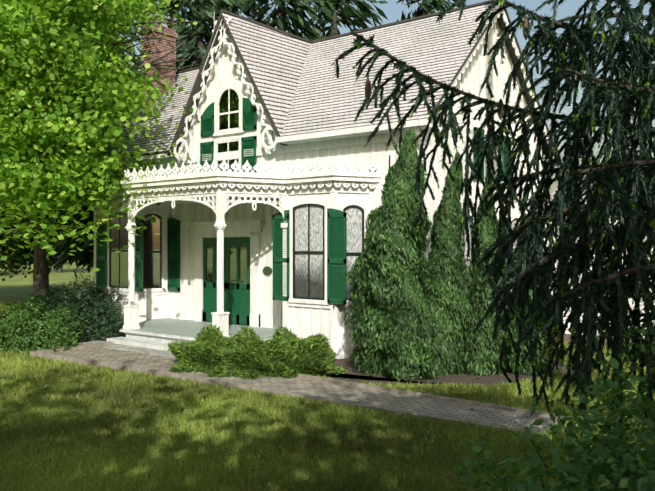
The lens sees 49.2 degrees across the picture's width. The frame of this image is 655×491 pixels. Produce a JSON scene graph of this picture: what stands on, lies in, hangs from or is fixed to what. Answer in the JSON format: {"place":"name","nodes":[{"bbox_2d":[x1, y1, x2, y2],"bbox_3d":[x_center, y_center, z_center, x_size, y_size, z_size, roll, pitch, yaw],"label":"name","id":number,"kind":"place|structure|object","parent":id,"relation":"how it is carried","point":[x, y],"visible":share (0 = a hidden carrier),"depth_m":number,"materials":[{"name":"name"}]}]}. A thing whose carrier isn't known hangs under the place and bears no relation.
{"place":"outdoors","nodes":[
{"label":"outdoors","id":0,"kind":"place"},
{"bbox_2d":[111,89,249,325],"bbox_3d":[1.606,-0.990,17.587,15.967,5.880,2.046,0,0,13],"label":"dark house interior","id":1,"kind":"object","parent":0,"point":[148,236],"visible":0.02,"depth_m":18.97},
{"bbox_2d":[197,0,203,63],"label":"spruce trunk","id":2,"kind":"object","parent":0,"point":[201,44],"visible":0.02,"depth_m":29.98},
{"bbox_2d":[278,5,285,31],"bbox_3d":[-1.920,-8.150,29.938,0.656,21.000,0.656,0,0,38],"label":"spruce trunk","id":3,"kind":"object","parent":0,"point":[280,13],"depth_m":29.81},
{"bbox_2d":[0,250,622,388],"bbox_3d":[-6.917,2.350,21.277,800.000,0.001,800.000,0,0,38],"label":"lawn","id":4,"kind":"structure","parent":0,"point":[16,287],"depth_m":46.66,"materials":[{"name":"green plant"}]},
{"bbox_2d":[0,199,82,280],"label":"tree","id":5,"kind":"object","parent":4,"relation":"on","point":[17,258],"depth_m":29.94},
{"bbox_2d":[0,294,83,354],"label":"shrub","id":6,"kind":"object","parent":4,"relation":"on","point":[57,327],"depth_m":15.59,"materials":[{"name":"green plant"}]},
{"bbox_2d":[17,283,87,324],"bbox_3d":[-7.637,1.695,19.858,2.190,1.317,2.108,0,0,-6],"label":"yew shrub","id":7,"kind":"object","parent":4,"relation":"on","point":[45,299],"depth_m":19.61,"materials":[{"name":"green plant"}]},
{"bbox_2d":[26,211,85,265],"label":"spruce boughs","id":8,"kind":"object","parent":4,"relation":"on","point":[52,224],"depth_m":60.85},
{"bbox_2d":[55,237,62,272],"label":"spruce trunk","id":9,"kind":"object","parent":4,"relation":"on","point":[59,270],"visible":0.12,"depth_m":61.81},
{"bbox_2d":[23,20,140,279],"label":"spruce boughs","id":10,"kind":"object","parent":4,"relation":"on","point":[85,257],"visible":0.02,"depth_m":29.84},
{"bbox_2d":[43,270,127,342],"bbox_3d":[-6.077,1.478,17.863,2.972,1.751,2.372,0,0,38],"label":"yew shrub","id":11,"kind":"object","parent":4,"relation":"on","point":[114,317],"depth_m":17.37,"materials":[{"name":"green plant"}]},
{"bbox_2d":[0,0,200,306],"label":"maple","id":12,"kind":"object","parent":4,"relation":"on","point":[41,273],"depth_m":21.05,"materials":[{"name":"plant"}]},
{"bbox_2d":[0,136,123,211],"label":"maple spray","id":13,"kind":"object","parent":12,"relation":"attached to","point":[66,175],"visible":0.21,"depth_m":16.71,"materials":[{"name":"green plant"}]},
{"bbox_2d":[2,113,190,195],"bbox_3d":[-5.820,-2.174,18.472,5.299,2.071,6.246,0,0,21],"label":"maple spray","id":14,"kind":"object","parent":12,"relation":"attached to","point":[148,164],"visible":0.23,"depth_m":18.10,"materials":[{"name":"green plant"}]},
{"bbox_2d":[0,0,210,216],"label":"tree foliage","id":15,"kind":"object","parent":12,"relation":"attached to","point":[38,118],"visible":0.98,"depth_m":15.51,"materials":[{"name":"green plant"}]},
{"bbox_2d":[0,184,154,271],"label":"maple spray","id":16,"kind":"object","parent":15,"relation":"attached to","point":[30,231],"visible":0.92,"depth_m":15.46,"materials":[{"name":"green plant"}]},
{"bbox_2d":[0,155,169,247],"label":"maple spray","id":17,"kind":"object","parent":15,"relation":"attached to","point":[103,210],"visible":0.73,"depth_m":16.49,"materials":[{"name":"green plant"}]},
{"bbox_2d":[78,326,125,343],"bbox_3d":[-5.966,2.346,18.598,4.200,0.001,2.950,0,0,38],"label":"planting bed","id":18,"kind":"object","parent":4,"relation":"on","point":[103,336],"depth_m":18.43,"materials":[{"name":"soil"}]},
{"bbox_2d":[85,289,110,329],"bbox_3d":[-6.055,1.532,20.342,2.043,1.656,1.986,0,0,-6],"label":"yew shrub","id":19,"kind":"object","parent":18,"relation":"on","point":[97,300],"visible":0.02,"depth_m":19.73,"materials":[{"name":"green plant"}]},
{"bbox_2d":[133,1,204,75],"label":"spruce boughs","id":20,"kind":"object","parent":4,"relation":"on","point":[182,9],"visible":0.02,"depth_m":37.15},
{"bbox_2d":[79,329,271,357],"bbox_3d":[-3.359,2.150,16.558,4.940,0.400,3.050,0,0,38],"label":"porch step","id":21,"kind":"object","parent":4,"relation":"on","point":[158,341],"depth_m":15.84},
{"bbox_2d":[126,318,282,337],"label":"porch floor","id":22,"kind":"structure","parent":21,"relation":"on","point":[181,327],"depth_m":16.79,"materials":[{"name":"paint"}]},
{"bbox_2d":[167,0,241,71],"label":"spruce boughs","id":23,"kind":"object","parent":4,"relation":"on","point":[206,14],"visible":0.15,"depth_m":29.76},
{"bbox_2d":[167,323,243,372],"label":"juniper sprays","id":24,"kind":"object","parent":4,"relation":"on","point":[196,355],"visible":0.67,"depth_m":13.07,"materials":[{"name":"green plant"}]},
{"bbox_2d":[196,0,269,46],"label":"spruce boughs","id":25,"kind":"object","parent":4,"relation":"on","point":[239,6],"visible":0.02,"depth_m":34.46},
{"bbox_2d":[206,326,296,379],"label":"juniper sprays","id":26,"kind":"object","parent":4,"relation":"on","point":[249,358],"visible":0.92,"depth_m":12.56,"materials":[{"name":"green plant"}]},
{"bbox_2d":[238,0,337,40],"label":"spruce boughs","id":27,"kind":"object","parent":4,"relation":"on","point":[296,14],"visible":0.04,"depth_m":30.05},
{"bbox_2d":[30,341,573,434],"bbox_3d":[-1.343,2.332,12.337,10.807,0.253,2.015,0,0,38],"label":"path edging","id":28,"kind":"object","parent":4,"relation":"on","point":[45,353],"visible":0.31,"depth_m":11.42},
{"bbox_2d":[50,346,557,432],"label":"brick pavers","id":29,"kind":"object","parent":4,"relation":"on","point":[398,401],"visible":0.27,"depth_m":11.15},
{"bbox_2d":[331,1,337,35],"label":"tree trunk","id":30,"kind":"object","parent":4,"relation":"on","point":[334,30],"visible":0.12,"depth_m":32.02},
{"bbox_2d":[300,0,387,40],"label":"spruce boughs","id":31,"kind":"object","parent":4,"relation":"on","point":[346,12],"visible":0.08,"depth_m":31.95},
{"bbox_2d":[155,376,573,445],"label":"fallen cones","id":32,"kind":"object","parent":4,"relation":"on","point":[477,377],"visible":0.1,"depth_m":11.64,"materials":[{"name":"brown plant"}]},
{"bbox_2d":[94,22,654,358],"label":"house wall","id":33,"kind":"structure","parent":4,"relation":"on","point":[300,318],"depth_m":16.66,"materials":[{"name":"white wood"}]},
{"bbox_2d":[263,266,271,274],"bbox_3d":[-1.423,0.600,16.940,0.300,0.210,0.017,0,0,38],"label":"house plaque","id":34,"kind":"object","parent":33,"relation":"attached to","point":[267,270],"visible":0.98,"depth_m":16.93,"materials":[{"name":"green metal"}]},
{"bbox_2d":[96,98,510,324],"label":"shutters","id":35,"kind":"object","parent":33,"relation":"attached to","point":[237,300],"depth_m":17.47,"materials":[{"name":"green wood"}]},
{"bbox_2d":[109,134,521,299],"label":"window frames","id":36,"kind":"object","parent":33,"relation":"in","point":[308,251],"visible":0.4,"depth_m":15.39,"materials":[{"name":"wood"}]},
{"bbox_2d":[111,89,246,286],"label":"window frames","id":37,"kind":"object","parent":36,"relation":"in","point":[154,248],"visible":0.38,"depth_m":18.95,"materials":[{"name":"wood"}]},
{"bbox_2d":[100,6,553,223],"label":"decorative trim","id":38,"kind":"structure","parent":33,"relation":"attached to","point":[205,167],"depth_m":15.37,"materials":[{"name":"white wood"}]},
{"bbox_2d":[117,0,555,158],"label":"house roof edges","id":39,"kind":"object","parent":33,"relation":"attached to","point":[196,88],"visible":0.29,"depth_m":17.98,"materials":[{"name":"grey wood"}]},
{"bbox_2d":[94,3,626,218],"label":"roof","id":40,"kind":"structure","parent":33,"relation":"on","point":[302,87],"depth_m":17.32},
{"bbox_2d":[139,24,177,105],"bbox_3d":[-5.412,-5.600,22.893,0.720,2.700,1.000,0,0,38],"label":"house chimney","id":41,"kind":"object","parent":40,"relation":"on","point":[154,45],"visible":0.52,"depth_m":22.63,"materials":[{"name":"red brick"}]},
{"bbox_2d":[149,11,214,104],"bbox_3d":[-4.754,-5.906,22.533,2.139,3.087,1.041,0,0,15],"label":"house metal flashing","id":42,"kind":"object","parent":40,"relation":"attached to","point":[155,19],"visible":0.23,"depth_m":22.77,"materials":[{"name":"grey metal"}]},
{"bbox_2d":[396,0,465,21],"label":"spruce boughs","id":43,"kind":"object","parent":4,"relation":"on","point":[437,5],"visible":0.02,"depth_m":31.35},
{"bbox_2d":[320,358,574,386],"bbox_3d":[0.196,2.346,14.054,8.990,0.001,4.405,0,0,3],"label":"planting bed","id":44,"kind":"object","parent":4,"relation":"on","point":[352,374],"visible":0.08,"depth_m":12.70,"materials":[{"name":"soil"}]},
{"bbox_2d":[261,326,347,378],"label":"juniper sprays","id":45,"kind":"object","parent":44,"relation":"on","point":[312,355],"visible":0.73,"depth_m":12.79,"materials":[{"name":"green plant"}]},
{"bbox_2d":[349,348,362,360],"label":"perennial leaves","id":46,"kind":"object","parent":44,"relation":"on","point":[351,357],"visible":0.1,"depth_m":14.66,"materials":[{"name":"green plant"}]},
{"bbox_2d":[342,128,437,374],"bbox_3d":[1.221,0.097,13.508,2.008,4.649,2.081,0,0,38],"label":"cedar","id":47,"kind":"object","parent":44,"relation":"on","point":[394,247],"depth_m":13.09,"materials":[{"name":"green plant"}]},
{"bbox_2d":[382,268,442,379],"bbox_3d":[1.474,1.398,12.777,1.267,2.052,1.260,0,0,38],"label":"cedar","id":48,"kind":"object","parent":44,"relation":"on","point":[416,358],"visible":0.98,"depth_m":12.44,"materials":[{"name":"green plant"}]},
{"bbox_2d":[421,151,473,375],"bbox_3d":[2.138,0.331,13.056,1.129,4.112,1.120,0,0,38],"label":"cedar","id":49,"kind":"object","parent":44,"relation":"on","point":[444,283],"depth_m":12.89,"materials":[{"name":"green plant"}]},
{"bbox_2d":[462,168,507,375],"bbox_3d":[2.880,0.421,13.198,1.138,3.889,1.096,0,0,38],"label":"cedar","id":50,"kind":"object","parent":44,"relation":"on","point":[481,354],"depth_m":12.93,"materials":[{"name":"green plant"}]},
{"bbox_2d":[503,213,555,375],"bbox_3d":[3.732,0.896,13.232,1.186,3.040,1.137,0,0,38],"label":"cedar","id":51,"kind":"object","parent":44,"relation":"on","point":[542,358],"visible":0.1,"depth_m":12.93,"materials":[{"name":"green plant"}]},
{"bbox_2d":[334,0,654,474],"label":"spruce","id":52,"kind":"object","parent":4,"relation":"on","point":[589,33],"depth_m":4.75,"materials":[{"name":"green plant"}]},
{"bbox_2d":[365,78,370,100],"bbox_3d":[0.291,-1.119,5.128,0.047,0.160,0.046,0,0,38],"label":"spruce cone","id":53,"kind":"object","parent":52,"relation":"attached to","point":[367,89],"visible":0.88,"depth_m":5.11,"materials":[{"name":"brown plant"}]},
{"bbox_2d":[329,0,654,473],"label":"spruce needles","id":54,"kind":"object","parent":52,"relation":"attached to","point":[574,281],"visible":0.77,"depth_m":4.73,"materials":[{"name":"green plant"}]},
{"bbox_2d":[498,99,503,119],"bbox_3d":[1.311,-1.032,5.411,0.047,0.160,0.046,0,0,38],"label":"spruce cone","id":55,"kind":"object","parent":52,"relation":"attached to","point":[500,107],"visible":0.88,"depth_m":5.39,"materials":[{"name":"brown plant"}]},
{"bbox_2d":[523,16,528,39],"bbox_3d":[1.345,-1.476,4.844,0.047,0.160,0.046,0,0,38],"label":"spruce cone","id":56,"kind":"object","parent":52,"relation":"attached to","point":[526,20],"visible":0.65,"depth_m":4.83,"materials":[{"name":"brown plant"}]},
{"bbox_2d":[450,357,654,490],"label":"shrub","id":57,"kind":"object","parent":4,"relation":"on","point":[598,473],"depth_m":3.26,"materials":[{"name":"green plant"}]},
{"bbox_2d":[494,293,654,490],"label":"shrub","id":58,"kind":"object","parent":4,"relation":"on","point":[641,385],"depth_m":3.70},
{"bbox_2d":[555,334,653,347],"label":"planting bed","id":59,"kind":"object","parent":4,"relation":"on","point":[566,336],"depth_m":17.84,"materials":[{"name":"soil"}]},
{"bbox_2d":[0,300,654,490],"bbox_3d":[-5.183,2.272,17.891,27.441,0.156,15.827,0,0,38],"label":"lawn grass","id":60,"kind":"structure","parent":0,"point":[124,419],"depth_m":8.54,"materials":[{"name":"green plant"}]},
{"bbox_2d":[0,0,654,248],"label":"sky","id":61,"kind":"structure","parent":0,"point":[392,9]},
{"bbox_2d":[295,138,519,297],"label":"lace curtains","id":62,"kind":"object","parent":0,"point":[354,229],"depth_m":15.10,"materials":[{"name":"white fabric"}]},
{"bbox_2d":[422,0,427,15],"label":"tree trunk","id":63,"kind":"object","parent":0,"point":[424,11],"depth_m":31.45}
]}

